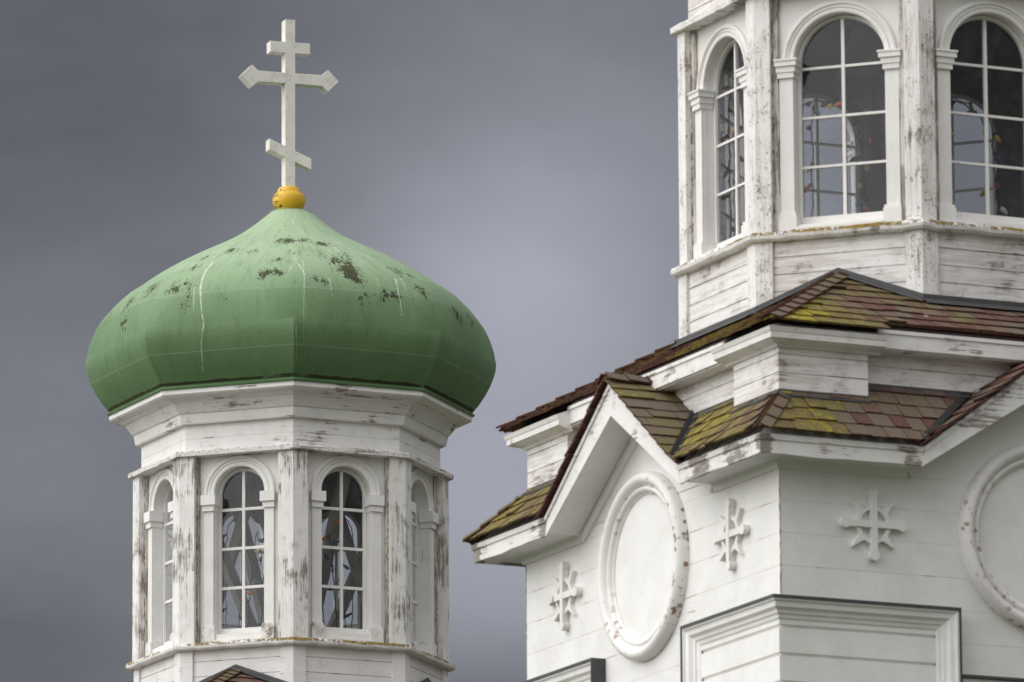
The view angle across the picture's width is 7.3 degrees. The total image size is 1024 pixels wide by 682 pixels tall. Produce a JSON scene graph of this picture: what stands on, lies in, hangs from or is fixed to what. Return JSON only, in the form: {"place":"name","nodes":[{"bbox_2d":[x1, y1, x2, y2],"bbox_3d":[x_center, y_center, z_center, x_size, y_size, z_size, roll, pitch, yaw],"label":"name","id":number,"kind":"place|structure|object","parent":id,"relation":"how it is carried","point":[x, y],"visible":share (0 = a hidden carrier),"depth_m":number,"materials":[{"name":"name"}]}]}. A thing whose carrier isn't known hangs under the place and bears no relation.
{"place":"outdoors","nodes":[
{"label":"outdoors","id":0,"kind":"place"},
{"bbox_2d":[85,19,495,681],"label":"domed tower","id":1,"kind":"structure","parent":0,"point":[289,373],"depth_m":85.17,"materials":[{"name":"paint"}]},
{"bbox_2d":[144,468,172,656],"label":"window","id":2,"kind":"structure","parent":1,"relation":"in","point":[154,520],"depth_m":85.93,"materials":[{"name":"paint"}]},
{"bbox_2d":[196,455,276,642],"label":"window","id":3,"kind":"structure","parent":1,"relation":"in","point":[212,505],"depth_m":84.99,"materials":[{"name":"paint"}]},
{"bbox_2d":[223,515,263,627],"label":"light string","id":4,"kind":"object","parent":1,"relation":"attached to","point":[256,521],"visible":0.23,"depth_m":87.39,"materials":[{"name":"metal"}]},
{"bbox_2d":[223,512,263,627],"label":"window","id":5,"kind":"structure","parent":1,"relation":"in","point":[230,514],"depth_m":87.63,"materials":[{"name":"paint"}]},
{"bbox_2d":[238,504,263,627],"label":"light string","id":6,"kind":"object","parent":1,"relation":"attached to","point":[249,592],"visible":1,"depth_m":85.17,"materials":[{"name":"metal"}]},
{"bbox_2d":[322,519,349,627],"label":"light string","id":7,"kind":"object","parent":1,"relation":"attached to","point":[332,567],"visible":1,"depth_m":85.24,"materials":[{"name":"metal"}]},
{"bbox_2d":[322,515,353,628],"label":"light string","id":8,"kind":"object","parent":1,"relation":"attached to","point":[351,613],"visible":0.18,"depth_m":87.29,"materials":[{"name":"metal"}]},
{"bbox_2d":[322,511,360,628],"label":"window","id":9,"kind":"structure","parent":1,"relation":"in","point":[358,625],"depth_m":87.52,"materials":[{"name":"paint"}]},
{"bbox_2d":[309,455,388,642],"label":"window","id":10,"kind":"structure","parent":1,"relation":"in","point":[372,504],"depth_m":85.06,"materials":[{"name":"paint"}]},
{"bbox_2d":[411,469,437,656],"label":"window","id":11,"kind":"structure","parent":1,"relation":"in","point":[424,629],"depth_m":86.06,"materials":[{"name":"paint"}]},
{"bbox_2d":[0,0,992,681],"label":"sky","id":12,"kind":"structure","parent":0,"point":[521,157],"materials":[{"name":"grey"}]},
{"bbox_2d":[462,0,1023,681],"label":"bell tower","id":13,"kind":"structure","parent":0,"point":[794,452],"depth_m":59.73,"materials":[{"name":"paint"}]},
{"bbox_2d":[687,24,747,258],"bbox_3d":[1.645,-1.557,60.960,0.195,1.860,1.111,5,-13,-24],"label":"window","id":14,"kind":"structure","parent":13,"relation":"in","point":[704,101],"depth_m":61.23,"materials":[{"name":"paint"}]},
{"bbox_2d":[720,82,744,238],"bbox_3d":[1.776,-1.267,61.957,0.179,1.545,0.801,-5,-12,20],"label":"light string","id":15,"kind":"object","parent":13,"relation":"attached to","point":[722,140],"visible":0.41,"depth_m":61.71,"materials":[{"name":"black metal"}]},
{"bbox_2d":[720,70,744,241],"bbox_3d":[1.667,-1.290,62.021,0.046,1.630,0.724,-5,-12,20],"label":"window","id":16,"kind":"structure","parent":13,"relation":"in","point":[726,80],"depth_m":62.08,"materials":[{"name":"glass"}]},
{"bbox_2d":[731,126,743,236],"bbox_3d":[1.801,-1.190,61.043,0.189,1.030,0.552,5,-13,-24],"label":"light string","id":17,"kind":"object","parent":13,"relation":"attached to","point":[733,136],"visible":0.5,"depth_m":61.24,"materials":[{"name":"black metal"}]},
{"bbox_2d":[803,94,859,216],"bbox_3d":[2.355,-1.167,62.863,1.111,1.860,0.195,5,-13,-24],"label":"window","id":18,"kind":"structure","parent":13,"relation":"in","point":[852,146],"depth_m":62.93,"materials":[{"name":"paint"}]},
{"bbox_2d":[803,100,868,212],"bbox_3d":[2.430,-1.128,62.675,0.796,1.552,0.163,5,-13,-24],"label":"light string","id":19,"kind":"object","parent":13,"relation":"attached to","point":[854,158],"visible":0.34,"depth_m":62.86,"materials":[{"name":"black plastic"}]},
{"bbox_2d":[771,0,905,231],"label":"window","id":20,"kind":"structure","parent":13,"relation":"in","point":[787,72],"depth_m":60.24,"materials":[{"name":"paint"}]},
{"bbox_2d":[804,97,874,216],"bbox_3d":[2.444,-1.325,60.349,0.560,1.058,0.192,-5,-12,20],"label":"light string","id":21,"kind":"object","parent":13,"relation":"attached to","point":[815,111],"visible":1,"depth_m":60.39,"materials":[{"name":"black plastic"}]},
{"bbox_2d":[951,100,989,196],"bbox_3d":[3.391,-1.106,62.723,0.732,1.585,0.197,-5,-12,20],"label":"light string","id":22,"kind":"object","parent":13,"relation":"attached to","point":[953,102],"visible":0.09,"depth_m":62.74,"materials":[{"name":"black plastic"}]},
{"bbox_2d":[950,94,996,214],"bbox_3d":[3.454,-1.132,62.835,0.724,1.630,0.046,-5,-12,20],"label":"window","id":23,"kind":"structure","parent":13,"relation":"in","point":[957,96],"depth_m":62.84,"materials":[{"name":"paint"}]},
{"bbox_2d":[933,0,1023,228],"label":"window","id":24,"kind":"structure","parent":13,"relation":"in","point":[944,57],"depth_m":60.17,"materials":[{"name":"paint"}]},
{"bbox_2d":[950,95,1007,215],"bbox_3d":[3.442,-1.324,60.340,0.602,1.054,0.150,5,-13,-24],"label":"light string","id":25,"kind":"object","parent":13,"relation":"attached to","point":[997,159],"visible":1,"depth_m":60.43,"materials":[{"name":"black plastic"}]}
]}

